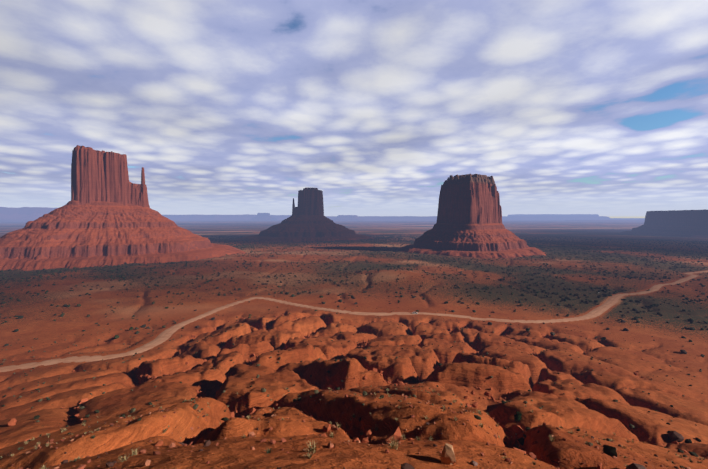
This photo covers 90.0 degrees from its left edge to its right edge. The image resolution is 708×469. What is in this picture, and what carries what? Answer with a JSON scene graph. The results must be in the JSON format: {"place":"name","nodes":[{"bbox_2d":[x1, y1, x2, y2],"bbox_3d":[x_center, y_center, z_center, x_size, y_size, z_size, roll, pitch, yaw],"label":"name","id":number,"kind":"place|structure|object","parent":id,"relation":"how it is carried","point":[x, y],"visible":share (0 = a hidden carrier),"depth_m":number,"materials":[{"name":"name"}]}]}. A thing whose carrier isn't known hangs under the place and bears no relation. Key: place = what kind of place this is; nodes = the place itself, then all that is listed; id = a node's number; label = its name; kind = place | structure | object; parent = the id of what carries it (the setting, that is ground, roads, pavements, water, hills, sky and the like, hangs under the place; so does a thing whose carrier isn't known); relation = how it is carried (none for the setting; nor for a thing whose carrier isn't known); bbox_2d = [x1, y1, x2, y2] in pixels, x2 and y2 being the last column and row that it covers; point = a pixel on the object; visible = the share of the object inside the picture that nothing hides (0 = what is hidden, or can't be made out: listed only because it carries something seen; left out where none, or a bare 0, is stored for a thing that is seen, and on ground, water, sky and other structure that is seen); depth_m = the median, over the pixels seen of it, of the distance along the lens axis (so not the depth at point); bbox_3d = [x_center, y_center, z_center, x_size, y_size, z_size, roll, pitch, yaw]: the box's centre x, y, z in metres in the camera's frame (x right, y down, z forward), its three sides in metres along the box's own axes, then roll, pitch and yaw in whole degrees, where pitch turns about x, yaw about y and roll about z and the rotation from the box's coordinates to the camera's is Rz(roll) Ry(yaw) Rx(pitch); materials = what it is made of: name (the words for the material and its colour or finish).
{"place":"outdoors","nodes":[
{"label":"outdoors","id":0,"kind":"place"},
{"bbox_2d":[0,218,707,468],"bbox_3d":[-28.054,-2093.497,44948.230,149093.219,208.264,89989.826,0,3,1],"label":"ground","id":1,"kind":"structure","parent":0,"point":[592,409],"depth_m":205.26,"materials":[{"name":"red soil"}]},
{"bbox_2d":[0,145,245,270],"bbox_3d":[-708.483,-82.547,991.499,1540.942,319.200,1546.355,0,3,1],"label":"butte","id":2,"kind":"object","parent":1,"relation":"on","point":[107,215],"visible":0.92,"depth_m":909.25,"materials":[{"name":"red stone"}]},
{"bbox_2d":[238,188,377,241],"bbox_3d":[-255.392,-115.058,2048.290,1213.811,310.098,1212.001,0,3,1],"label":"butte","id":3,"kind":"object","parent":1,"relation":"on","point":[307,220],"visible":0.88,"depth_m":1926.45,"materials":[{"name":"red stone"}]},
{"bbox_2d":[0,207,644,221],"bbox_3d":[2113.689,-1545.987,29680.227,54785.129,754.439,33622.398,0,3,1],"label":"distant mesas","id":4,"kind":"structure","parent":1,"relation":"on","point":[22,214],"depth_m":21489.25,"materials":[{"name":"stone"}]},
{"bbox_2d":[0,307,702,467],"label":"sage brush","id":5,"kind":"object","parent":1,"relation":"on","point":[609,450],"visible":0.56,"depth_m":104.06,"materials":[{"name":"green plant"}]},
{"bbox_2d":[7,312,696,468],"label":"rocks","id":6,"kind":"object","parent":1,"relation":"on","point":[447,456],"visible":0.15,"depth_m":50.29,"materials":[{"name":"stone"}]},
{"bbox_2d":[0,385,704,468],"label":"grass tufts","id":7,"kind":"object","parent":1,"relation":"on","point":[392,444],"visible":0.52,"depth_m":50.05,"materials":[{"name":"plant"}]},
{"bbox_2d":[0,234,707,356],"bbox_3d":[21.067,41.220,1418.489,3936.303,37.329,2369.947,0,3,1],"label":"desert shrubs","id":8,"kind":"object","parent":1,"relation":"on","point":[587,301],"visible":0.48,"depth_m":706.26,"materials":[{"name":"green plant"}]},
{"bbox_2d":[396,174,545,258],"bbox_3d":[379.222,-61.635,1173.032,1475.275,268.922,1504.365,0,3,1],"label":"butte","id":9,"kind":"object","parent":1,"relation":"on","point":[469,220],"visible":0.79,"depth_m":1090.19,"materials":[{"name":"red stone"}]},
{"bbox_2d":[514,411,521,421],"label":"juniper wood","id":10,"kind":"object","parent":1,"relation":"on","point":[517,417],"visible":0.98,"depth_m":71.83,"materials":[{"name":"plant"}]},
{"bbox_2d":[610,209,707,237],"bbox_3d":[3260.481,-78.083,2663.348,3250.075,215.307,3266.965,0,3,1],"label":"mesa","id":11,"kind":"structure","parent":1,"relation":"on","point":[685,223],"depth_m":2683.17,"materials":[{"name":"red stone"}]},
{"bbox_2d":[0,270,707,371],"bbox_3d":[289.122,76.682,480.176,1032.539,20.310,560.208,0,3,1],"label":"dirt road","id":12,"kind":"structure","parent":0,"point":[166,334],"depth_m":358.06,"materials":[{"name":"brown soil"}]},
{"bbox_2d":[0,0,707,217],"label":"sky","id":13,"kind":"structure","parent":0,"point":[225,107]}
]}

